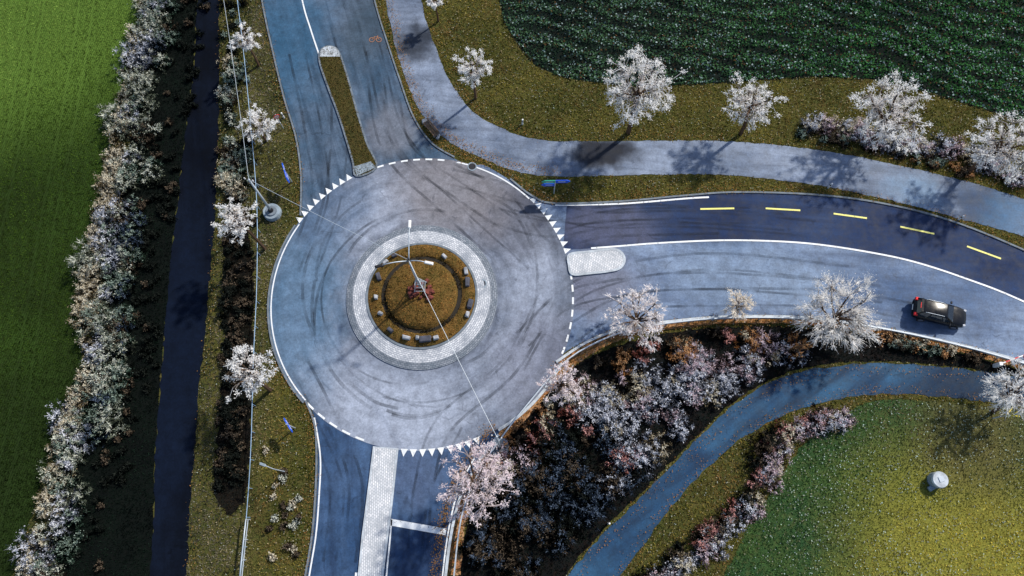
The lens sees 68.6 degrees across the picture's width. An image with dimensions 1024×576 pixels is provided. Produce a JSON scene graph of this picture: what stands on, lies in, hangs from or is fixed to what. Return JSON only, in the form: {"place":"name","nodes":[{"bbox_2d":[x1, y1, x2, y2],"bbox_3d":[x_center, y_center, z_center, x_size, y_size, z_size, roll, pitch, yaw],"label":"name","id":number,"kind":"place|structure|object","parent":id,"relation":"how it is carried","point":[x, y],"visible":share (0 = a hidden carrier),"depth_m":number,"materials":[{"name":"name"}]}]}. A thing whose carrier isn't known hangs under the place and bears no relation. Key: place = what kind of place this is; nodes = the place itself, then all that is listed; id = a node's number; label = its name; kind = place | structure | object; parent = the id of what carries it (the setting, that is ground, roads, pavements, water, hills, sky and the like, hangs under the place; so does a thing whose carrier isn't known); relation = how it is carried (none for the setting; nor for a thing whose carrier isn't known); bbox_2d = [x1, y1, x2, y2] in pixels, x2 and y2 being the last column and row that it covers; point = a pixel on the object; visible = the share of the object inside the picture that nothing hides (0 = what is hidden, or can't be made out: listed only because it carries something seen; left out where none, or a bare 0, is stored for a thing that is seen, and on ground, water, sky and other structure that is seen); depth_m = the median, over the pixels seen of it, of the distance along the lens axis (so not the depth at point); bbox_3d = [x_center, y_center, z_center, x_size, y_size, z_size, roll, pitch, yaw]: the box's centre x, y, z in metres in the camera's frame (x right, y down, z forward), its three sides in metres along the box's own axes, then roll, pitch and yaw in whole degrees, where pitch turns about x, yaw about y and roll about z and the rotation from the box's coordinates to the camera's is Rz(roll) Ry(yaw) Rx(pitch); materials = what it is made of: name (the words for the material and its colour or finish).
{"place":"outdoors","nodes":[
{"label":"outdoors","id":0,"kind":"place"},
{"bbox_2d":[0,0,139,575],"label":"wheat field","id":1,"kind":"structure","parent":0,"point":[50,179],"depth_m":67.42,"materials":[{"name":"green plant"}]},
{"bbox_2d":[150,0,219,575],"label":"field track","id":2,"kind":"structure","parent":0,"point":[186,313],"depth_m":64.23,"materials":[{"name":"grey asphalt"}]},
{"bbox_2d":[263,0,459,215],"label":"road","id":3,"kind":"structure","parent":0,"point":[348,29],"depth_m":70.80,"materials":[{"name":"grey asphalt"}]},
{"bbox_2d":[318,46,375,175],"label":"traffic island","id":4,"kind":"structure","parent":3,"relation":"on","point":[359,133],"depth_m":70.04,"materials":[{"name":"green plant"}]},
{"bbox_2d":[320,46,339,56],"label":"island nose","id":5,"kind":"object","parent":4,"relation":"on","point":[324,52],"visible":1,"depth_m":71.82,"materials":[{"name":"grey concrete"}]},
{"bbox_2d":[354,161,374,174],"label":"island nose","id":6,"kind":"object","parent":4,"relation":"on","point":[359,167],"visible":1,"depth_m":68.19,"materials":[{"name":"grey concrete"}]},
{"bbox_2d":[318,45,376,176],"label":"island kerb","id":7,"kind":"structure","parent":3,"relation":"on","point":[365,174],"depth_m":69.80,"materials":[{"name":"concrete"}]},
{"bbox_2d":[270,0,1023,575],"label":"road markings","id":8,"kind":"object","parent":3,"relation":"on","point":[416,526],"visible":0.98,"depth_m":65.35,"materials":[{"name":"white paint"}]},
{"bbox_2d":[307,410,498,575],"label":"road","id":9,"kind":"structure","parent":0,"point":[346,465],"depth_m":59.55,"materials":[{"name":"grey asphalt"}]},
{"bbox_2d":[360,447,395,575],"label":"traffic island","id":10,"kind":"structure","parent":9,"relation":"on","point":[378,506],"depth_m":59.27,"materials":[{"name":"concrete"}]},
{"bbox_2d":[358,446,397,575],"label":"island kerb","id":11,"kind":"structure","parent":9,"relation":"on","point":[388,525],"depth_m":59.27,"materials":[{"name":"concrete"}]},
{"bbox_2d":[353,231,490,362],"bbox_3d":[-7.750,0.620,64.580,11.880,0.160,11.880,0,73,0],"label":"truck apron","id":12,"kind":"object","parent":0,"point":[464,338],"visible":0.98,"depth_m":64.35,"materials":[{"name":"grey stone"}]},
{"bbox_2d":[12,0,1023,575],"bbox_3d":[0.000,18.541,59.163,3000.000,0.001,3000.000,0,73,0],"label":"ground","id":13,"kind":"structure","parent":0,"point":[732,468],"depth_m":67.88,"materials":[{"name":"green plant"}]},
{"bbox_2d":[6,0,184,575],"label":"hedgerow","id":14,"kind":"object","parent":13,"relation":"on","point":[95,264],"visible":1,"depth_m":63.94,"materials":[{"name":"white plant"}]},
{"bbox_2d":[48,0,196,575],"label":"hedge bottom","id":15,"kind":"object","parent":13,"relation":"on","point":[129,493],"visible":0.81,"depth_m":61.94,"materials":[{"name":"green plant"}]},
{"bbox_2d":[72,0,210,575],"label":"ditch brambles","id":16,"kind":"object","parent":13,"relation":"on","point":[107,457],"visible":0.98,"depth_m":64.72,"materials":[{"name":"white plant"}]},
{"bbox_2d":[212,211,255,514],"bbox_3d":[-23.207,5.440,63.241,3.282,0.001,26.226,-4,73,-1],"label":"shrubs","id":17,"kind":"object","parent":13,"relation":"on","point":[240,489],"visible":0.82,"depth_m":61.89,"materials":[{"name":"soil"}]},
{"bbox_2d":[211,197,266,249],"bbox_3d":[-22.003,-4.593,61.910,3.790,8.608,4.164,0,73,0],"label":"frosted tree","id":18,"kind":"object","parent":13,"relation":"on","point":[241,221],"visible":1,"depth_m":59.34,"materials":[{"name":"white plant"}]},
{"bbox_2d":[227,22,261,65],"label":"frosted tree","id":19,"kind":"object","parent":13,"relation":"on","point":[246,44],"visible":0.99,"depth_m":67.65,"materials":[{"name":"white plant"}]},
{"bbox_2d":[239,519,250,575],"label":"railing","id":20,"kind":"object","parent":13,"relation":"on","point":[245,539],"visible":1,"depth_m":57.90,"materials":[{"name":"metal"}]},
{"bbox_2d":[237,0,260,575],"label":"railing","id":21,"kind":"object","parent":13,"relation":"on","point":[256,282],"visible":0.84,"depth_m":64.15,"materials":[{"name":"grey metal"}]},
{"bbox_2d":[222,343,278,403],"bbox_3d":[-19.762,7.095,58.744,4.401,7.669,4.550,0,73,0],"label":"frosted tree","id":22,"kind":"object","parent":13,"relation":"on","point":[254,373],"visible":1,"depth_m":56.39,"materials":[{"name":"white plant"}]},
{"bbox_2d":[234,103,280,143],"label":"frosted tree","id":23,"kind":"object","parent":13,"relation":"on","point":[254,120],"visible":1,"depth_m":66.24,"materials":[{"name":"white plant"}]},
{"bbox_2d":[244,177,281,221],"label":"utility pole","id":24,"kind":"object","parent":13,"relation":"on","point":[272,212],"visible":1,"depth_m":66.44,"materials":[{"name":"concrete"}]},
{"bbox_2d":[224,4,248,178],"bbox_3d":[-24.378,-20.759,64.981,0.033,0.434,25.841,-13,73,-4],"label":"overhead wire","id":25,"kind":"object","parent":24,"relation":"attached to","point":[237,93],"visible":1,"depth_m":63.75,"materials":[{"name":"metal"}]},
{"bbox_2d":[250,180,405,258],"bbox_3d":[-14.624,-5.479,58.988,15.538,1.934,0.033,28,75,8],"label":"overhead wire","id":26,"kind":"object","parent":24,"relation":"attached to","point":[328,220],"visible":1,"depth_m":59.13,"materials":[{"name":"metal"}]},
{"bbox_2d":[259,462,284,471],"bbox_3d":[-18.647,14.043,58.712,1.158,3.550,0.200,19,74,6],"label":"path lamp","id":27,"kind":"object","parent":13,"relation":"on","point":[262,464],"visible":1,"depth_m":57.08,"materials":[{"name":"metal"}]},
{"bbox_2d":[273,114,283,128],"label":"traffic sign","id":28,"kind":"object","parent":13,"relation":"on","point":[277,116],"visible":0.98,"depth_m":67.55,"materials":[{"name":"metal"}]},
{"bbox_2d":[261,0,301,215],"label":"kerb","id":29,"kind":"structure","parent":13,"relation":"on","point":[287,111],"depth_m":69.95,"materials":[{"name":"concrete"}]},
{"bbox_2d":[267,225,303,402],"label":"kerb","id":30,"kind":"structure","parent":13,"relation":"on","point":[268,321],"depth_m":64.13,"materials":[{"name":"concrete"}]},
{"bbox_2d":[282,163,291,182],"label":"direction sign","id":31,"kind":"object","parent":13,"relation":"on","point":[287,176],"visible":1,"depth_m":65.87,"materials":[{"name":"metal"}]},
{"bbox_2d":[284,418,294,431],"bbox_3d":[-17.722,11.061,60.145,0.098,2.600,1.429,-33,75,-10],"label":"direction sign","id":32,"kind":"object","parent":13,"relation":"on","point":[287,424],"visible":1,"depth_m":59.41,"materials":[{"name":"metal"}]},
{"bbox_2d":[304,400,317,575],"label":"kerb","id":33,"kind":"structure","parent":13,"relation":"on","point":[315,491],"depth_m":59.86,"materials":[{"name":"concrete"}]},
{"bbox_2d":[374,0,454,157],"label":"kerb","id":34,"kind":"structure","parent":13,"relation":"on","point":[437,147],"depth_m":70.52,"materials":[{"name":"concrete"}]},
{"bbox_2d":[423,118,438,136],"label":"park bench","id":35,"kind":"object","parent":13,"relation":"on","point":[430,128],"visible":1,"depth_m":69.04,"materials":[{"name":"brown wood"}]},
{"bbox_2d":[426,0,442,21],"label":"frosted tree","id":36,"kind":"object","parent":13,"relation":"on","point":[434,4],"visible":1,"depth_m":70.10,"materials":[{"name":"white plant"}]},
{"bbox_2d":[450,47,492,98],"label":"frosted tree","id":37,"kind":"object","parent":13,"relation":"on","point":[474,72],"visible":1,"depth_m":65.61,"materials":[{"name":"white plant"}]},
{"bbox_2d":[444,434,499,575],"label":"kerb","id":38,"kind":"structure","parent":13,"relation":"on","point":[449,546],"depth_m":58.74,"materials":[{"name":"concrete"}]},
{"bbox_2d":[436,436,520,527],"bbox_3d":[-2.346,14.528,55.490,6.068,9.455,6.492,0,73,0],"label":"frosted tree","id":39,"kind":"object","parent":13,"relation":"on","point":[466,487],"visible":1,"depth_m":53.27,"materials":[{"name":"white plant"}]},
{"bbox_2d":[498,363,560,430],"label":"kerb","id":40,"kind":"structure","parent":13,"relation":"on","point":[531,404],"depth_m":61.74,"materials":[{"name":"concrete"}]},
{"bbox_2d":[48,0,1014,575],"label":"undergrowth","id":41,"kind":"object","parent":13,"relation":"on","point":[250,350],"visible":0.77,"depth_m":62.30,"materials":[{"name":"brown plant"}]},
{"bbox_2d":[541,180,569,193],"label":"direction sign","id":42,"kind":"object","parent":13,"relation":"on","point":[549,182],"visible":1,"depth_m":65.34,"materials":[{"name":"metal"}]},
{"bbox_2d":[210,0,987,561],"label":"verge shrubs","id":43,"kind":"object","parent":13,"relation":"on","point":[230,182],"visible":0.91,"depth_m":63.70,"materials":[{"name":"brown plant"}]},
{"bbox_2d":[185,0,1022,575],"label":"fallen leaves","id":44,"kind":"object","parent":13,"relation":"on","point":[605,332],"visible":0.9,"depth_m":63.93,"materials":[{"name":"brown plant"}]},
{"bbox_2d":[601,283,667,352],"bbox_3d":[9.948,2.661,61.341,5.346,5.389,5.962,0,73,0],"label":"frosted tree","id":45,"kind":"object","parent":13,"relation":"on","point":[636,321],"visible":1,"depth_m":60.79,"materials":[{"name":"white plant"}]},
{"bbox_2d":[602,44,687,134],"bbox_3d":[11.008,-16.086,64.982,7.066,9.616,7.587,0,73,0],"label":"frosted tree","id":46,"kind":"object","parent":13,"relation":"on","point":[638,91],"visible":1,"depth_m":62.63,"materials":[{"name":"white plant"}]},
{"bbox_2d":[720,287,756,320],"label":"frosted tree","id":47,"kind":"object","parent":13,"relation":"on","point":[739,300],"visible":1,"depth_m":61.86,"materials":[{"name":"white plant"}]},
{"bbox_2d":[460,325,1023,575],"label":"shrub bed","id":48,"kind":"object","parent":13,"relation":"on","point":[660,427],"visible":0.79,"depth_m":61.99,"materials":[{"name":"soil"}]},
{"bbox_2d":[536,358,584,406],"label":"frosted tree","id":49,"kind":"object","parent":48,"relation":"on","point":[562,390],"visible":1,"depth_m":56.72,"materials":[{"name":"white plant"}]},
{"bbox_2d":[455,325,813,575],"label":"embankment shrubs","id":50,"kind":"object","parent":48,"relation":"on","point":[691,361],"visible":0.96,"depth_m":60.34,"materials":[{"name":"white plant"}]},
{"bbox_2d":[447,319,1023,574],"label":"leaf litter strip","id":51,"kind":"object","parent":48,"relation":"on","point":[511,429],"visible":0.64,"depth_m":63.04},
{"bbox_2d":[490,435,508,456],"bbox_3d":[-1.006,11.979,57.813,1.640,6.500,1.640,0,73,0],"label":"utility pole","id":52,"kind":"object","parent":51,"relation":"on","point":[498,442],"visible":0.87,"depth_m":60.29,"materials":[{"name":"metal"}]},
{"bbox_2d":[409,261,496,436],"bbox_3d":[-4.487,4.358,55.905,0.033,1.934,14.663,-26,74,-8],"label":"overhead wire","id":53,"kind":"object","parent":52,"relation":"attached to","point":[453,350],"visible":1,"depth_m":56.09,"materials":[{"name":"metal"}]},
{"bbox_2d":[453,317,1023,575],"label":"guardrail","id":54,"kind":"object","parent":48,"relation":"on","point":[915,335],"visible":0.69,"depth_m":62.84,"materials":[{"name":"metal"}]},
{"bbox_2d":[992,355,1022,367],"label":"barrier gate","id":55,"kind":"structure","parent":48,"relation":"on","point":[998,364],"depth_m":62.12,"materials":[{"name":"white metal"}]},
{"bbox_2d":[631,403,858,575],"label":"lane hedge","id":56,"kind":"object","parent":13,"relation":"on","point":[708,538],"visible":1,"depth_m":59.34,"materials":[{"name":"white plant"}]},
{"bbox_2d":[721,71,788,135],"bbox_3d":[20.754,-15.633,66.058,5.640,7.306,4.707,25,74,7],"label":"frosted tree","id":57,"kind":"object","parent":13,"relation":"on","point":[755,101],"visible":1,"depth_m":64.73,"materials":[{"name":"white plant"}]},
{"bbox_2d":[510,178,1023,250],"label":"kerb","id":58,"kind":"structure","parent":13,"relation":"on","point":[795,193],"depth_m":67.31,"materials":[{"name":"concrete"}]},
{"bbox_2d":[556,315,1023,362],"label":"kerb","id":59,"kind":"structure","parent":13,"relation":"on","point":[584,343],"depth_m":63.67,"materials":[{"name":"concrete"}]},
{"bbox_2d":[564,193,1023,299],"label":"road lane","id":60,"kind":"structure","parent":13,"relation":"on","point":[814,219],"depth_m":66.58,"materials":[{"name":"grey asphalt"}]},
{"bbox_2d":[700,208,1000,258],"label":"lane markings","id":61,"kind":"object","parent":60,"relation":"on","point":[856,217],"visible":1,"depth_m":66.89,"materials":[{"name":"yellow paint"}]},
{"bbox_2d":[568,363,1023,575],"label":"farm lane","id":62,"kind":"structure","parent":13,"relation":"on","point":[611,557],"depth_m":61.83,"materials":[{"name":"grey asphalt"}]},
{"bbox_2d":[790,267,893,354],"bbox_3d":[26.294,2.000,60.900,7.854,6.738,7.517,0,73,0],"label":"frosted tree","id":63,"kind":"object","parent":13,"relation":"on","point":[830,322],"visible":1,"depth_m":60.26,"materials":[{"name":"white plant"}]},
{"bbox_2d":[847,67,933,155],"bbox_3d":[32.356,-15.198,65.853,7.542,7.435,7.116,22,74,7],"label":"frosted tree","id":64,"kind":"object","parent":13,"relation":"on","point":[892,129],"visible":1,"depth_m":64.20,"materials":[{"name":"white plant"}]},
{"bbox_2d":[794,110,1023,188],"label":"roadside shrubs","id":65,"kind":"object","parent":13,"relation":"on","point":[848,128],"visible":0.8,"depth_m":68.43,"materials":[{"name":"white plant"}]},
{"bbox_2d":[961,110,1023,186],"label":"frosted tree","id":66,"kind":"object","parent":13,"relation":"on","point":[1002,148],"visible":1,"depth_m":62.94,"materials":[{"name":"white plant"}]},
{"bbox_2d":[386,0,1023,235],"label":"cycle path","id":67,"kind":"structure","parent":0,"point":[927,190],"depth_m":68.62,"materials":[{"name":"grey asphalt"}]},
{"bbox_2d":[477,165,1023,358],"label":"road","id":68,"kind":"structure","parent":0,"point":[694,279],"depth_m":64.94,"materials":[{"name":"grey asphalt"}]},
{"bbox_2d":[269,158,573,450],"bbox_3d":[-7.750,0.660,64.707,26.240,0.001,26.240,0,73,0],"label":"roundabout","id":69,"kind":"object","parent":68,"relation":"on","point":[341,376],"visible":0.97,"depth_m":64.28,"materials":[{"name":"grey asphalt"}]},
{"bbox_2d":[346,225,496,369],"bbox_3d":[-7.750,0.647,64.665,13.000,0.200,13.000,0,73,0],"label":"truck apron rim","id":70,"kind":"object","parent":69,"relation":"on","point":[463,352],"visible":1,"depth_m":64.35,"materials":[{"name":"concrete"}]},
{"bbox_2d":[366,242,477,349],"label":"island kerb","id":71,"kind":"structure","parent":69,"relation":"on","point":[434,346],"depth_m":64.31,"materials":[{"name":"concrete"}]},
{"bbox_2d":[368,244,475,346],"bbox_3d":[-7.758,0.412,64.147,9.272,0.889,9.253,0,73,0],"label":"central island mound","id":72,"kind":"object","parent":71,"relation":"on","point":[419,312],"visible":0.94,"depth_m":63.99,"materials":[{"name":"brown plant"}]},
{"bbox_2d":[375,272,381,280],"bbox_3d":[-11.519,-0.955,64.721,0.407,0.480,0.752,-19,74,-6],"label":"boulder","id":73,"kind":"object","parent":72,"relation":"on","point":[377,275],"visible":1,"depth_m":64.55,"materials":[{"name":"grey stone"}]},
{"bbox_2d":[375,220,432,291],"bbox_3d":[-8.136,-2.260,60.553,4.446,7.812,3.930,0,73,0],"label":"lamp mast","id":74,"kind":"object","parent":72,"relation":"on","point":[408,260],"visible":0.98,"depth_m":57.34,"materials":[{"name":"metal"}]},
{"bbox_2d":[402,335,410,339],"bbox_3d":[-8.892,4.167,63.112,0.756,0.472,0.355,9,73,3],"label":"boulder","id":75,"kind":"object","parent":72,"relation":"on","point":[405,337],"visible":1,"depth_m":62.93,"materials":[{"name":"stone"}]},
{"bbox_2d":[407,278,434,301],"bbox_3d":[-7.724,0.163,63.696,2.340,0.694,2.112,0,73,0],"label":"rock cairn","id":76,"kind":"object","parent":72,"relation":"on","point":[430,291],"visible":0.89,"depth_m":63.47,"materials":[{"name":"red stone"}]},
{"bbox_2d":[369,245,473,345],"bbox_3d":[-7.724,0.472,64.248,9.149,1.286,9.106,0,73,0],"label":"island planting","id":77,"kind":"object","parent":72,"relation":"on","point":[388,313],"visible":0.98,"depth_m":64.00,"materials":[{"name":"brown plant"}]},
{"bbox_2d":[381,257,461,332],"bbox_3d":[-7.750,0.587,64.475,6.940,0.001,6.940,0,73,0],"label":"planting trench","id":78,"kind":"object","parent":72,"relation":"on","point":[459,299],"visible":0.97,"depth_m":64.46,"materials":[{"name":"brown soil"}]},
{"bbox_2d":[419,335,431,342],"bbox_3d":[-7.304,4.280,63.069,1.114,0.471,0.522,-5,73,-2],"label":"boulder","id":79,"kind":"object","parent":72,"relation":"on","point":[426,338],"visible":1,"depth_m":62.88,"materials":[{"name":"grey stone"}]},
{"bbox_2d":[463,267,467,274],"bbox_3d":[-3.990,-1.477,64.886,0.354,0.477,0.699,-9,73,-3],"label":"boulder","id":80,"kind":"object","parent":72,"relation":"on","point":[465,270],"visible":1,"depth_m":64.67,"materials":[{"name":"stone"}]},
{"bbox_2d":[465,277,469,286],"bbox_3d":[-3.824,-0.519,64.589,0.432,0.472,0.901,0,73,0],"label":"boulder","id":81,"kind":"object","parent":72,"relation":"on","point":[467,281],"visible":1,"depth_m":64.41,"materials":[{"name":"grey stone"}]},
{"bbox_2d":[467,299,473,309],"bbox_3d":[-3.573,1.345,64.003,0.440,0.466,0.901,13,73,4],"label":"boulder","id":82,"kind":"object","parent":72,"relation":"on","point":[470,303],"visible":1,"depth_m":63.85,"materials":[{"name":"grey stone"}]},
{"bbox_2d":[467,162,476,170],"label":"manhole cover","id":83,"kind":"object","parent":69,"relation":"on","point":[471,166],"visible":1,"depth_m":68.36,"materials":[{"name":"metal"}]},
{"bbox_2d":[569,250,622,272],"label":"traffic island","id":84,"kind":"structure","parent":68,"relation":"on","point":[596,261],"depth_m":65.52,"materials":[{"name":"concrete"}]},
{"bbox_2d":[567,248,625,275],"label":"island kerb","id":85,"kind":"structure","parent":68,"relation":"on","point":[596,272],"depth_m":65.45,"materials":[{"name":"concrete"}]},
{"bbox_2d":[911,297,966,328],"bbox_3d":[36.197,2.066,63.445,4.520,1.592,2.220,13,73,4],"label":"hatchback car","id":86,"kind":"object","parent":68,"relation":"on","point":[941,313],"visible":1,"depth_m":63.06,"materials":[{"name":"black paint"}]},
{"bbox_2d":[499,0,1023,120],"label":"crop field","id":87,"kind":"structure","parent":0,"point":[867,49],"depth_m":72.44,"materials":[{"name":"green plant"}]},
{"bbox_2d":[724,398,1023,575],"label":"meadow","id":88,"kind":"structure","parent":0,"point":[924,492],"depth_m":59.62,"materials":[{"name":"green plant"}]},
{"bbox_2d":[927,471,948,491],"bbox_3d":[33.792,15.357,59.644,1.413,0.985,1.533,0,73,0],"label":"concrete well","id":89,"kind":"object","parent":88,"relation":"on","point":[937,479],"visible":1,"depth_m":59.33,"materials":[{"name":"concrete"}]},
{"bbox_2d":[979,355,1023,419],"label":"frosted tree","id":90,"kind":"object","parent":88,"relation":"on","point":[1011,396],"visible":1,"depth_m":58.74,"materials":[{"name":"white plant"}]},
{"bbox_2d":[992,407,1019,418],"bbox_3d":[39.882,10.078,60.557,1.000,2.400,0.874,0,73,0],"label":"fingerpost","id":91,"kind":"object","parent":88,"relation":"on","point":[1007,414],"visible":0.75,"depth_m":59.97,"materials":[{"name":"wood"}]}
]}

